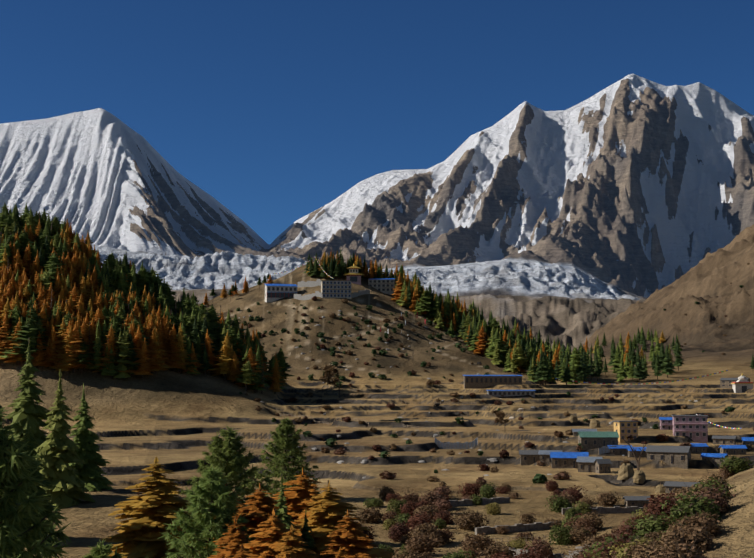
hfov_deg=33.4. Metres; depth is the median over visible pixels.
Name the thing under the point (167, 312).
conifer tree
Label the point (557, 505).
bush
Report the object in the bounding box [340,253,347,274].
dark conifer tree
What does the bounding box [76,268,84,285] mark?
larch tree
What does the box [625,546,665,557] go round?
red tree
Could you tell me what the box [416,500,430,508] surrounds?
red tree
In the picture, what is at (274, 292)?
gompa hall
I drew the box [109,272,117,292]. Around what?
round conifer tree
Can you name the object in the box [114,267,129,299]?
conifer tree
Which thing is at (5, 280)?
larch tree
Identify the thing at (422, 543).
shrub
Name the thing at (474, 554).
red tree
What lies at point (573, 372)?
conifer tree
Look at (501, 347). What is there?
conifer tree
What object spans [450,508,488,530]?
bush
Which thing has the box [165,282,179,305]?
round conifer tree
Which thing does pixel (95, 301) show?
larch tree
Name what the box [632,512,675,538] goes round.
bush
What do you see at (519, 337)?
round conifer tree
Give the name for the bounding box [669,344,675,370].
conifer tree
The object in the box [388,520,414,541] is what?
bush
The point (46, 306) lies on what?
larch tree
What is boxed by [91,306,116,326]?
round conifer tree
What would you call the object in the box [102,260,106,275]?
conifer tree
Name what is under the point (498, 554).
red tree
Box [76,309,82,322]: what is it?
larch tree
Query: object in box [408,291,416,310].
larch tree
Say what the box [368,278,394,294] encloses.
gompa block
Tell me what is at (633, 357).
dark conifer tree
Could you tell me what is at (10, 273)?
larch tree
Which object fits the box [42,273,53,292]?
conifer tree
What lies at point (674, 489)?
brown tree
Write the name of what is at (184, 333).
conifer tree
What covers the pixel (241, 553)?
larch
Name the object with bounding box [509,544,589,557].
field wall
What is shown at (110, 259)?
round conifer tree
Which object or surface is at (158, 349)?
larch tree
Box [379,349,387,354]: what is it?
juniper tree
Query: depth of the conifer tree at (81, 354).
517.04 m
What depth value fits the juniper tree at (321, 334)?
817.85 m
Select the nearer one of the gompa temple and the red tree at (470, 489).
the red tree at (470, 489)
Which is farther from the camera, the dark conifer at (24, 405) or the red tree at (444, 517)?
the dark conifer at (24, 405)
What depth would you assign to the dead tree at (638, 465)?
293.56 m
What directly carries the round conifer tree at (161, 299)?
on the terrain ground
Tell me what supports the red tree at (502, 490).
on the terrain ground
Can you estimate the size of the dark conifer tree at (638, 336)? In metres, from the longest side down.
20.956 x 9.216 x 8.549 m
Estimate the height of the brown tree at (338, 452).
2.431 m
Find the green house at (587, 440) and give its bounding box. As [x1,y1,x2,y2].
[577,431,618,450]
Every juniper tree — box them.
[294,328,299,333]
[303,431,311,436]
[317,332,324,337]
[325,438,336,445]
[368,372,374,377]
[378,374,386,378]
[378,451,390,457]
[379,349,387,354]
[455,417,463,423]
[534,474,547,483]
[724,407,735,411]
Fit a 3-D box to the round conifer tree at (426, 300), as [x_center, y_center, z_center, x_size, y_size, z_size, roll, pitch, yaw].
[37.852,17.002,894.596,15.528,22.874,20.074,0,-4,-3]
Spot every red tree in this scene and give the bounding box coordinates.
[321,447,329,452]
[342,416,350,421]
[363,525,375,543]
[372,444,380,450]
[382,510,398,523]
[385,493,401,502]
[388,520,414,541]
[396,493,421,504]
[399,500,419,516]
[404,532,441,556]
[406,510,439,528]
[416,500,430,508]
[432,512,453,523]
[437,528,455,544]
[456,482,478,496]
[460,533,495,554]
[463,483,483,492]
[464,548,477,557]
[477,464,489,470]
[485,551,513,557]
[496,486,510,493]
[499,450,509,457]
[514,547,543,557]
[515,532,533,540]
[523,442,534,447]
[545,480,558,490]
[551,489,561,495]
[552,493,576,507]
[554,431,563,436]
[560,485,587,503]
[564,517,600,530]
[579,526,596,534]
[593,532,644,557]
[603,530,628,547]
[605,521,637,535]
[606,521,666,538]
[621,515,645,525]
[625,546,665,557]
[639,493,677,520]
[656,434,669,440]
[664,493,692,522]
[673,484,704,505]
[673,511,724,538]
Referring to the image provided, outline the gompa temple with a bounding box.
[343,265,363,284]
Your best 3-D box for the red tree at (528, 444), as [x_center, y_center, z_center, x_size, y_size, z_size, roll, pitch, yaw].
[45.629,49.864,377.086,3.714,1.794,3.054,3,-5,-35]
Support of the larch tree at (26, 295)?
on the terrain ground
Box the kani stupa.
[731,373,753,392]
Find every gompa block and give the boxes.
[321,280,350,298]
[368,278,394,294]
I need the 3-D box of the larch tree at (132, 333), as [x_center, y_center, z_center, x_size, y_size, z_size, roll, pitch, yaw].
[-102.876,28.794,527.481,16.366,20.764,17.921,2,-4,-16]
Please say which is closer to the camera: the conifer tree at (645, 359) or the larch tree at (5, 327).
the larch tree at (5, 327)
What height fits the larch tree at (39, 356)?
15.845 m
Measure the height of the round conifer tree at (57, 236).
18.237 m
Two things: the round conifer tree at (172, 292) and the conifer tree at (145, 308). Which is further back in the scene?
the round conifer tree at (172, 292)
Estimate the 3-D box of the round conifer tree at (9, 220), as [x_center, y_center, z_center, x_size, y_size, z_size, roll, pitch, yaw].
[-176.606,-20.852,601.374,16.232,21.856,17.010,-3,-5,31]
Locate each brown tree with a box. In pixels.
[322,404,330,408]
[333,447,346,454]
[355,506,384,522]
[376,483,395,499]
[379,471,396,479]
[386,402,394,407]
[389,444,396,449]
[392,548,422,557]
[399,534,411,544]
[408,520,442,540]
[414,504,438,521]
[414,552,433,557]
[415,532,445,547]
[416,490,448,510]
[426,380,434,385]
[427,476,439,481]
[429,485,452,498]
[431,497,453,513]
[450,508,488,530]
[460,495,474,500]
[475,480,485,486]
[476,476,486,482]
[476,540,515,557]
[490,466,498,471]
[494,400,501,404]
[495,526,509,534]
[501,484,511,491]
[508,492,520,498]
[519,512,536,523]
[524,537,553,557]
[536,458,544,465]
[543,518,561,528]
[553,472,571,479]
[560,548,590,557]
[565,429,572,434]
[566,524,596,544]
[578,496,596,507]
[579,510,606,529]
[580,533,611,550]
[585,553,615,557]
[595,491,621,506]
[623,540,658,557]
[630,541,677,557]
[644,530,663,539]
[647,536,692,557]
[648,552,687,557]
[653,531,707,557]
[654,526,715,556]
[666,524,681,532]
[669,488,686,495]
[672,525,713,549]
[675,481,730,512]
[679,442,691,446]
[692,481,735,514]
[700,472,729,489]
[717,466,734,478]
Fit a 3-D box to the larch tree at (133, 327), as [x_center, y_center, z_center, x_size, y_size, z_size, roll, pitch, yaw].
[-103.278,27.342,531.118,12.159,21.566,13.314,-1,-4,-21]
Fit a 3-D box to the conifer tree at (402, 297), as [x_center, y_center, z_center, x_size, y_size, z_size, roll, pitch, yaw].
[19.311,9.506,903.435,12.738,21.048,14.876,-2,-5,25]
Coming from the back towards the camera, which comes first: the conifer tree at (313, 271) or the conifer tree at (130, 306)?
the conifer tree at (313, 271)
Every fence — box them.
[278,411,368,425]
[398,399,475,404]
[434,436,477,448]
[464,535,557,544]
[598,445,625,454]
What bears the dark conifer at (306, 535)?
on the terrain ground
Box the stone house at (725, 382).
[720,378,750,387]
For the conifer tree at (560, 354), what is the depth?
774.78 m
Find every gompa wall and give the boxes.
[294,291,322,299]
[298,279,321,287]
[351,289,369,297]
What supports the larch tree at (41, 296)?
on the terrain ground
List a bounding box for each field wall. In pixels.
[448,497,509,506]
[475,521,565,534]
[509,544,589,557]
[562,506,643,514]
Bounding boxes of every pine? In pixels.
[0,407,71,557]
[83,539,123,557]
[157,466,257,557]
[181,426,273,525]
[244,417,319,499]
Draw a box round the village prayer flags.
[552,370,727,383]
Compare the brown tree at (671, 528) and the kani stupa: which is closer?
the brown tree at (671, 528)
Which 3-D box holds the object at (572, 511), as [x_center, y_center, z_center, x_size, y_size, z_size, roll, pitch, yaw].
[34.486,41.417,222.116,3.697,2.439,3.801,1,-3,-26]
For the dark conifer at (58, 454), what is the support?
on the terrain ground
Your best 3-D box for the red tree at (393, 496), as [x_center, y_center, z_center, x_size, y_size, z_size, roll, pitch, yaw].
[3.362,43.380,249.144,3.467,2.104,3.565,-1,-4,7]
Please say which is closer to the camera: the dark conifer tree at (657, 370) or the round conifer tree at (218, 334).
the round conifer tree at (218, 334)
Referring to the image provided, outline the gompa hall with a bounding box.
[265,284,297,301]
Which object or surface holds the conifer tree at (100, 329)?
on the terrain ground
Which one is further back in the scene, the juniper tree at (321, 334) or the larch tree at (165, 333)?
the juniper tree at (321, 334)
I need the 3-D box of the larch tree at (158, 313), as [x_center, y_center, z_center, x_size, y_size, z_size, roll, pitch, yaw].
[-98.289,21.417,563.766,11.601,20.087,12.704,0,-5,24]
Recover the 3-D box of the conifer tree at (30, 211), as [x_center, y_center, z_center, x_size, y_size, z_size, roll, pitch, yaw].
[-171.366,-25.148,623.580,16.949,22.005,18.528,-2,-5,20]
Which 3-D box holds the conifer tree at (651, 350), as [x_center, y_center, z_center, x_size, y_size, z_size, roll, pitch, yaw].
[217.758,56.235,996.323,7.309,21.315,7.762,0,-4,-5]
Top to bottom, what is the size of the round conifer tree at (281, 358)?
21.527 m
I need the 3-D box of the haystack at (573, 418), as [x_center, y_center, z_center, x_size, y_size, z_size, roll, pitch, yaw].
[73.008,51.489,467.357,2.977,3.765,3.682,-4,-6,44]
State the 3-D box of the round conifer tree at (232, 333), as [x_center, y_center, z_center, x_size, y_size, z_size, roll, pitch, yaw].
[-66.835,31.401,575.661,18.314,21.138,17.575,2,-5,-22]
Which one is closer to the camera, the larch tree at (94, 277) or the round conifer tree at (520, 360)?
the larch tree at (94, 277)
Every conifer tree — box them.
[0,203,10,217]
[0,214,5,226]
[0,235,20,263]
[0,242,14,269]
[0,305,25,338]
[0,306,23,357]
[1,213,22,233]
[2,316,47,354]
[3,223,8,236]
[8,221,22,235]
[10,238,25,266]
[12,212,17,224]
[13,222,17,236]
[15,209,22,228]
[15,270,18,284]
[19,229,36,248]
[20,212,24,230]
[21,315,33,359]
[22,202,28,219]
[23,213,37,241]
[23,279,32,300]
[24,241,33,255]
[24,304,46,329]
[25,206,33,223]
[25,298,40,314]
[31,243,36,262]
[33,211,43,228]
[36,229,42,242]
[36,236,42,246]
[37,243,50,262]
[37,270,57,294]
[39,223,52,252]
[39,248,45,273]
[39,251,67,276]
[41,208,47,225]
[41,262,64,283]
[42,221,55,239]
[42,236,51,262]
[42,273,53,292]
[47,305,64,326]
[50,217,60,235]
[50,239,57,252]
[52,231,62,244]
[54,311,75,333]
[55,238,65,257]
[62,238,68,255]
[66,273,71,296]
[68,326,94,370]
[71,232,81,255]
[74,339,95,371]
[87,254,100,271]
[88,325,104,373]
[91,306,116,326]
[93,320,107,356]
[96,265,101,285]
[97,347,108,377]
[99,274,113,292]
[101,290,114,305]
[101,320,107,348]
[102,254,115,267]
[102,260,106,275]
[102,345,118,378]
[105,266,115,287]
[106,263,112,274]
[106,304,111,323]
[107,316,122,331]
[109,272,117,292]
[109,330,141,365]
[111,264,129,290]
[111,300,125,318]
[111,305,116,319]
[112,261,127,275]
[112,270,122,290]
[112,316,119,344]
[113,329,135,377]
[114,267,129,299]
[115,305,126,329]
[116,294,127,316]
[121,252,130,271]
[122,264,129,278]
[123,330,140,376]
[125,298,132,316]
[125,318,148,343]
[127,263,142,294]
[127,269,140,297]
[132,295,141,308]
[132,327,149,347]
[135,266,157,294]
[142,297,148,319]
[146,280,156,301]
[149,267,163,279]
[149,271,176,303]
[151,274,170,295]
[154,292,169,311]
[155,275,164,299]
[156,285,169,308]
[160,309,166,319]
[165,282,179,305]
[165,293,175,314]
[165,304,170,318]
[168,311,181,337]
[169,293,179,311]
[176,338,200,373]
[178,312,189,326]
[179,288,186,307]
[180,311,186,329]
[181,296,198,310]
[181,320,195,349]
[184,314,212,343]
[187,303,199,317]
[190,317,203,351]
[194,332,202,362]
[196,307,218,340]
[197,301,206,313]
[197,312,202,327]
[198,344,212,374]
[199,326,219,354]
[200,314,219,346]
[201,317,217,356]
[206,304,226,337]
[210,320,227,347]
[214,323,233,361]
[215,325,246,358]
[225,310,231,327]
[228,314,247,341]
[236,361,260,390]
[237,330,242,357]
[238,343,245,369]
[240,347,263,386]
[243,332,253,344]
[243,337,255,358]
[247,362,265,392]
[253,336,269,363]
[256,345,269,385]
[264,354,283,380]
[264,378,285,388]
[276,354,286,385]
[277,347,294,378]
[304,254,310,272]
[307,257,313,277]
[308,260,320,276]
[311,262,319,275]
[320,261,327,278]
[325,256,329,273]
[326,258,334,275]
[333,261,339,279]
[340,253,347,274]
[396,280,409,304]
[397,265,403,279]
[403,285,412,308]
[412,272,421,284]
[413,298,420,313]
[414,278,423,296]
[416,291,434,315]
[420,287,435,318]
[426,292,434,321]
[430,295,440,323]
[433,308,439,321]
[435,311,446,329]
[438,292,443,306]
[443,294,452,323]
[447,294,451,308]
[448,320,455,334]
[452,308,459,332]
[457,314,472,336]
[459,314,466,336]
[463,326,468,339]
[464,324,473,345]
[466,302,472,314]
[466,321,487,349]
[472,316,476,331]
[475,308,478,326]
[484,328,493,355]
[485,330,507,355]
[486,332,507,363]
[487,317,502,337]
[488,310,492,329]
[491,342,504,365]
[503,354,511,371]
[504,331,513,356]
[506,344,519,373]
[510,340,528,373]
[515,333,525,350]
[522,326,526,343]
[522,347,536,368]
[523,341,530,370]
[526,332,529,343]
[527,356,536,382]
[532,354,552,385]
[534,353,542,384]
[536,330,541,348]
[539,353,551,384]
[546,355,555,381]
[548,365,556,382]
[549,353,555,373]
[551,338,555,358]
[554,359,559,379]
[555,345,561,377]
[558,343,566,373]
[558,356,569,382]
[560,356,573,384]
[567,357,578,383]
[569,347,586,381]
[576,356,587,382]
[579,346,591,371]
[582,347,589,381]
[587,352,595,374]
[592,352,602,380]
[593,335,599,353]
[593,343,596,365]
[597,347,603,371]
[601,333,606,347]
[602,359,608,374]
[607,342,615,365]
[610,343,620,373]
[615,354,627,380]
[618,333,624,355]
[624,354,630,376]
[627,340,631,362]
[627,360,633,379]
[629,346,636,366]
[632,333,636,348]
[633,346,644,382]
[635,328,640,345]
[639,329,646,343]
[642,338,647,351]
[642,356,648,380]
[644,355,648,374]
[646,328,650,339]
[648,340,653,362]
[650,338,659,358]
[651,352,655,371]
[653,356,661,379]
[658,346,664,370]
[661,345,674,377]
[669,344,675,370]
[672,336,682,350]
[672,341,683,370]
[673,333,681,355]
[749,354,753,368]
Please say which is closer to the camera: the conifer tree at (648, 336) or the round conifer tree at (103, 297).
the round conifer tree at (103, 297)
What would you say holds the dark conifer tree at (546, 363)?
on the terrain ground
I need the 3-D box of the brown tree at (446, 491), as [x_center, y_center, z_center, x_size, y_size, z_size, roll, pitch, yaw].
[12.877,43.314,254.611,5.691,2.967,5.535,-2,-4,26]
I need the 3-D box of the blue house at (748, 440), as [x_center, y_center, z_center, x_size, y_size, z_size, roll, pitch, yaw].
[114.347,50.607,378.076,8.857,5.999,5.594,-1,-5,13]
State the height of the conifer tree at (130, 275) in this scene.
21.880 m
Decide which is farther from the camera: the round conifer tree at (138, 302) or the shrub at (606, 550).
the round conifer tree at (138, 302)
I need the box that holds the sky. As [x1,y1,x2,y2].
[0,0,753,244]
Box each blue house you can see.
[550,452,588,467]
[576,456,602,471]
[607,445,631,454]
[626,447,646,457]
[690,443,708,453]
[700,453,727,467]
[718,445,746,454]
[741,437,753,445]
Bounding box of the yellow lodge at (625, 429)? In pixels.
[612,421,638,442]
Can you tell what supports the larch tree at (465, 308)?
on the terrain ground
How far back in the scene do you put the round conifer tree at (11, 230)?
597.28 m
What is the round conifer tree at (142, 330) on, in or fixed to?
on the terrain ground
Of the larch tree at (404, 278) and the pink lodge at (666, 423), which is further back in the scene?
the larch tree at (404, 278)
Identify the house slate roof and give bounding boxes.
[519,450,539,464]
[645,445,691,468]
[712,435,736,444]
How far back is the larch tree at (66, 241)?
599.73 m
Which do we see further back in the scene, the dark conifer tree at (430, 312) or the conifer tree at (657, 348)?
the conifer tree at (657, 348)
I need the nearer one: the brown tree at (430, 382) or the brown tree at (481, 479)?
the brown tree at (481, 479)
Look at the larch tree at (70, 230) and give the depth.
620.95 m
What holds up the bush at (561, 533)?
on the terrain ground
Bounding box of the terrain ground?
[0,74,753,557]
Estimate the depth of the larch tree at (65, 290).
556.28 m
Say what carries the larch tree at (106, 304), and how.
on the terrain ground
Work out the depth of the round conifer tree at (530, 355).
783.52 m
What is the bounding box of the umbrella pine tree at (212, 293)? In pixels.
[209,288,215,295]
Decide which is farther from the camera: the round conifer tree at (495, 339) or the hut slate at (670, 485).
the round conifer tree at (495, 339)
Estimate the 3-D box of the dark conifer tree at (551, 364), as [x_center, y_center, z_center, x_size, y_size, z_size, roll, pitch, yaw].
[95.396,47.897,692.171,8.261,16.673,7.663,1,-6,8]
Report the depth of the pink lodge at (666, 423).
433.37 m
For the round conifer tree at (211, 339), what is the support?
on the terrain ground
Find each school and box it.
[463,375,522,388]
[487,390,534,397]
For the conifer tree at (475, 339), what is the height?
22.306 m
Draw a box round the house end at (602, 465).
[593,459,611,472]
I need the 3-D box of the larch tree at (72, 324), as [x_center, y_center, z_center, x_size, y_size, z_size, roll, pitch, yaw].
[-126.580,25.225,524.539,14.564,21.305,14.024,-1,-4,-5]
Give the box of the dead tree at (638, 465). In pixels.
[621,437,647,469]
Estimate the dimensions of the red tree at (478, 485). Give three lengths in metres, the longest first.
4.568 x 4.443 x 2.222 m
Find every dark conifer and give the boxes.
[0,405,25,557]
[2,415,61,544]
[4,337,51,470]
[35,370,94,508]
[68,383,113,491]
[269,475,294,532]
[300,508,317,555]
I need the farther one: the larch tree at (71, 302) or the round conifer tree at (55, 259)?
the round conifer tree at (55, 259)
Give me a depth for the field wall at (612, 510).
229.22 m
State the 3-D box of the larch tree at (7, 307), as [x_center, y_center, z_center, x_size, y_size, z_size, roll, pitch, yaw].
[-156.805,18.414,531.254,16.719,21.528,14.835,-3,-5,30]
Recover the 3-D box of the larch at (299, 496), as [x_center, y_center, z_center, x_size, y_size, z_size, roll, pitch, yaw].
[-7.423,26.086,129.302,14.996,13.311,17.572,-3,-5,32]
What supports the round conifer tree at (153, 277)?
on the terrain ground
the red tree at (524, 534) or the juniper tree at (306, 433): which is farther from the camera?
the juniper tree at (306, 433)
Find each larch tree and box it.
[0,249,9,268]
[0,284,9,302]
[0,294,5,313]
[0,297,12,319]
[0,310,12,360]
[0,312,11,353]
[0,317,27,365]
[1,284,11,304]
[1,323,25,364]
[3,268,8,286]
[4,265,14,282]
[7,280,17,300]
[9,249,29,275]
[9,274,15,290]
[10,241,16,259]
[10,291,21,315]
[13,260,20,277]
[14,282,26,304]
[15,274,33,296]
[21,247,31,273]
[21,267,28,283]
[21,304,28,319]
[23,283,32,302]
[25,223,33,244]
[27,244,32,263]
[27,260,37,281]
[28,225,36,243]
[28,250,43,277]
[31,271,37,286]
[31,331,53,368]
[32,273,42,293]
[35,218,41,240]
[35,282,45,310]
[37,303,49,345]
[38,297,51,316]
[38,336,53,367]
[39,282,57,311]
[43,316,58,341]
[43,327,60,363]
[50,317,65,363]
[50,333,76,367]
[51,297,64,315]
[51,338,74,368]
[52,271,67,298]
[54,308,62,335]
[54,326,76,373]
[56,321,91,372]
[57,286,67,304]
[60,229,71,247]
[60,279,69,298]
[60,321,72,349]
[61,252,68,270]
[63,232,70,256]
[63,259,67,274]
[64,301,70,318]
[65,226,72,246]
[65,252,74,271]
[65,283,83,309]
[66,223,74,244]
[68,238,71,260]
[68,263,78,285]
[68,294,74,310]
[68,299,75,315]
[69,243,77,262]
[69,269,74,287]
[70,254,79,275]
[71,316,74,328]
[72,251,80,274]
[73,294,88,319]
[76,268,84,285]
[76,276,91,307]
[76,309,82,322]
[78,251,82,266]
[78,259,85,277]
[78,276,90,305]
[80,240,86,256]
[80,318,95,368]
[81,252,91,267]
[85,274,95,300]
[85,315,89,329]
[86,243,93,259]
[86,317,102,359]
[88,276,96,298]
[88,296,95,310]
[89,306,95,321]
[90,286,95,305]
[91,251,102,273]
[91,265,99,291]
[91,307,108,328]
[92,294,97,310]
[92,324,119,375]
[93,290,105,311]
[94,307,109,330]
[103,294,109,311]
[108,293,114,309]
[114,300,119,314]
[118,325,158,372]
[121,314,129,328]
[128,323,135,361]
[129,300,145,321]
[131,338,154,377]
[132,319,136,333]
[139,298,144,314]
[141,286,147,299]
[144,293,156,312]
[145,321,151,339]
[146,328,164,373]
[148,317,167,352]
[148,326,168,374]
[151,306,156,324]
[152,294,156,306]
[156,305,162,323]
[156,317,170,361]
[156,328,170,365]
[160,323,169,356]
[162,312,169,332]
[163,323,170,359]
[164,323,188,370]
[165,315,171,336]
[170,322,189,371]
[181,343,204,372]
[201,330,218,373]
[203,293,208,304]
[208,330,239,379]
[218,312,227,329]
[220,283,227,297]
[224,351,239,383]
[236,347,263,389]
[238,348,264,386]
[242,276,247,292]
[253,344,267,377]
[267,275,273,283]
[268,356,282,393]
[274,352,286,384]
[319,252,326,270]
[355,256,363,273]
[363,264,368,277]
[368,263,374,278]
[374,260,377,274]
[391,272,403,300]
[401,287,408,306]
[402,272,407,285]
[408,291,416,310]
[411,283,421,310]
[440,305,445,324]
[445,315,449,327]
[452,313,456,331]
[459,301,464,317]
[463,300,467,315]
[474,322,488,352]
[479,342,486,355]
[502,331,507,347]
[551,349,559,377]
[557,342,562,357]
[584,337,589,352]
[639,346,647,365]
[658,330,665,343]
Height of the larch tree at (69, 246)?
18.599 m
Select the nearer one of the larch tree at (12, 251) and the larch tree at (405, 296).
the larch tree at (12, 251)
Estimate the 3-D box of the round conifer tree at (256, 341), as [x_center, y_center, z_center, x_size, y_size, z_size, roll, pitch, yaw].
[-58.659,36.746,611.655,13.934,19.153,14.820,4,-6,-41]
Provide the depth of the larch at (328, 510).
122.81 m
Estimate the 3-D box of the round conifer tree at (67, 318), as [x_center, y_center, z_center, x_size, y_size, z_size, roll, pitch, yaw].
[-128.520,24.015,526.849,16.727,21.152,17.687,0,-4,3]
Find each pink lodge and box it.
[659,417,672,429]
[671,415,708,442]
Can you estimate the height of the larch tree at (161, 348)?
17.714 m
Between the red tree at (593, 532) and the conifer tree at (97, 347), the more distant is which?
the conifer tree at (97, 347)
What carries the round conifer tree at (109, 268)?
on the terrain ground
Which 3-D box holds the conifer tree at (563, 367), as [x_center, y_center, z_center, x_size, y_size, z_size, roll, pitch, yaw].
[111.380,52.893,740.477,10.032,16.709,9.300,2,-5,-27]
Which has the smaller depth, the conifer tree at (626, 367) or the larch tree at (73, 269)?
the larch tree at (73, 269)
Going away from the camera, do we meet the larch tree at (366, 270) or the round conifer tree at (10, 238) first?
the round conifer tree at (10, 238)
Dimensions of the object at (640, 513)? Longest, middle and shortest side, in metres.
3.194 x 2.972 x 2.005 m
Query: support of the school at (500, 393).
on the terrain ground
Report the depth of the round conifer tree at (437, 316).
884.82 m
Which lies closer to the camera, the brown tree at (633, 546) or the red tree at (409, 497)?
the brown tree at (633, 546)
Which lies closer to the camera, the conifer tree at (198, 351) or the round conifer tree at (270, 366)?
the conifer tree at (198, 351)
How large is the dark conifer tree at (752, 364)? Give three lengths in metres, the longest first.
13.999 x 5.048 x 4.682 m
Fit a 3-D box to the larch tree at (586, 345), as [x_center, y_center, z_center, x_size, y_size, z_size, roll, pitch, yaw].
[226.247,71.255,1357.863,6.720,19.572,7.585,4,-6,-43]
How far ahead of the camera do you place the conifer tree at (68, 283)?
559.88 m
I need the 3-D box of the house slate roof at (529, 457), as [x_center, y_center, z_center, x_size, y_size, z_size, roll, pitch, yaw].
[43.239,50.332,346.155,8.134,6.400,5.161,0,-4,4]
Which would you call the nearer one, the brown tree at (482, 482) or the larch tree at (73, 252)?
the brown tree at (482, 482)
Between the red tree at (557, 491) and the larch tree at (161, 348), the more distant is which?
the larch tree at (161, 348)
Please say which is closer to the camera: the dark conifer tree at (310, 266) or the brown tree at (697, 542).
the brown tree at (697, 542)
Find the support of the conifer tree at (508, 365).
on the terrain ground
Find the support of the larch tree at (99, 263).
on the terrain ground
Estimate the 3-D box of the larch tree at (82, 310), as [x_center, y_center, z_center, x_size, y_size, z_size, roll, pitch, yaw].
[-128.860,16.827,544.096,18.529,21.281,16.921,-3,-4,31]
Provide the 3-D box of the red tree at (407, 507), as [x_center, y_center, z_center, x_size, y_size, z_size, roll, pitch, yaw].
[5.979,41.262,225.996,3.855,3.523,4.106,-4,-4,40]
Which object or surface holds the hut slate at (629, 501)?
on the terrain ground
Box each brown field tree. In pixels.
[319,365,339,397]
[491,410,509,423]
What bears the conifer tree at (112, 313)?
on the terrain ground
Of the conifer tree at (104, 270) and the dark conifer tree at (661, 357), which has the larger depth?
the dark conifer tree at (661, 357)
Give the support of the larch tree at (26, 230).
on the terrain ground
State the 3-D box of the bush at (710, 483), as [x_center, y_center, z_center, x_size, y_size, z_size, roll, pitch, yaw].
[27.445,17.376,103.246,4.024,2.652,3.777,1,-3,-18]
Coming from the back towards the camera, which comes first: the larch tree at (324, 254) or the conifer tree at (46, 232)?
the larch tree at (324, 254)
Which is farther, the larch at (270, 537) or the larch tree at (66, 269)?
the larch tree at (66, 269)
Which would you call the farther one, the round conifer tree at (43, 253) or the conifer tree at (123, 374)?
the round conifer tree at (43, 253)
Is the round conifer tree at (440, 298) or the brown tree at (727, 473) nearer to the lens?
the brown tree at (727, 473)
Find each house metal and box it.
[538,450,561,465]
[572,429,596,435]
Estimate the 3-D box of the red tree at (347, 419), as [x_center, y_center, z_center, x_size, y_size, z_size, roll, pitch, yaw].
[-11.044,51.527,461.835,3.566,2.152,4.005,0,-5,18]
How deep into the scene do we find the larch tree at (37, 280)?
553.69 m
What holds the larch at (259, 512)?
on the terrain ground
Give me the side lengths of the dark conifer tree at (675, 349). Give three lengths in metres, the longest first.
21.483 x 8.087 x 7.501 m
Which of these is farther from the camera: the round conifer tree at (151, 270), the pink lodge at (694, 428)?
the round conifer tree at (151, 270)
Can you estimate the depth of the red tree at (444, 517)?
216.31 m
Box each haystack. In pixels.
[569,414,577,422]
[589,419,600,427]
[617,463,634,479]
[633,470,645,483]
[655,482,664,492]
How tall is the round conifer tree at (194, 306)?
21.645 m
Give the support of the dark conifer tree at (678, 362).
on the terrain ground
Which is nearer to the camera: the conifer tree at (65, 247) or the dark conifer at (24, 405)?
the dark conifer at (24, 405)
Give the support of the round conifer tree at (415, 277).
on the terrain ground
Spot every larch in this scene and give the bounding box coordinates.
[101,456,192,557]
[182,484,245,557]
[207,518,253,557]
[213,483,305,540]
[233,544,250,557]
[240,509,299,557]
[270,467,321,535]
[273,525,316,557]
[294,480,394,557]
[314,509,382,557]
[332,547,346,557]
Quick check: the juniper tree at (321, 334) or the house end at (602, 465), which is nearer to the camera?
the house end at (602, 465)
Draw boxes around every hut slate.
[622,496,650,506]
[663,481,699,492]
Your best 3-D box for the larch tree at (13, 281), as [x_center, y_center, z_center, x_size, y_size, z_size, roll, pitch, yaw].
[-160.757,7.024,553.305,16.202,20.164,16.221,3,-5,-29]
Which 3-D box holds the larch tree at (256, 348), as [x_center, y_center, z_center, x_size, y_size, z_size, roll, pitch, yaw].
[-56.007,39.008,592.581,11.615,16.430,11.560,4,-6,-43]
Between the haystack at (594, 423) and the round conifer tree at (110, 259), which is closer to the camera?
the haystack at (594, 423)
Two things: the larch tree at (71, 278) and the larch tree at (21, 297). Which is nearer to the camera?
the larch tree at (21, 297)
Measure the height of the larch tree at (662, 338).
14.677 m
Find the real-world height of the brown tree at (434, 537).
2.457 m
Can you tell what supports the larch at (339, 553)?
on the terrain ground
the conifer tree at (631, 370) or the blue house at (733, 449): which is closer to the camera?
the blue house at (733, 449)
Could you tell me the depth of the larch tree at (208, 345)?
550.86 m
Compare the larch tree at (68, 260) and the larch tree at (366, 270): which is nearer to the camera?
the larch tree at (68, 260)
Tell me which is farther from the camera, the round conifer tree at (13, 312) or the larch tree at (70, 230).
the larch tree at (70, 230)
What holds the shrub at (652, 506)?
on the terrain ground
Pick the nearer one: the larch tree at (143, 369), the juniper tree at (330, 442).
the juniper tree at (330, 442)
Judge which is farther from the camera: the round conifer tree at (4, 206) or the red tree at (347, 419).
the round conifer tree at (4, 206)
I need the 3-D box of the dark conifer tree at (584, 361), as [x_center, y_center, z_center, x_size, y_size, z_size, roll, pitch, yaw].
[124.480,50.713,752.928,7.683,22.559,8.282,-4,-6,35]
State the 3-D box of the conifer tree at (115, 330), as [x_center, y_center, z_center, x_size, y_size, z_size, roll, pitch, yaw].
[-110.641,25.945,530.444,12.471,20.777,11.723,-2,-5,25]

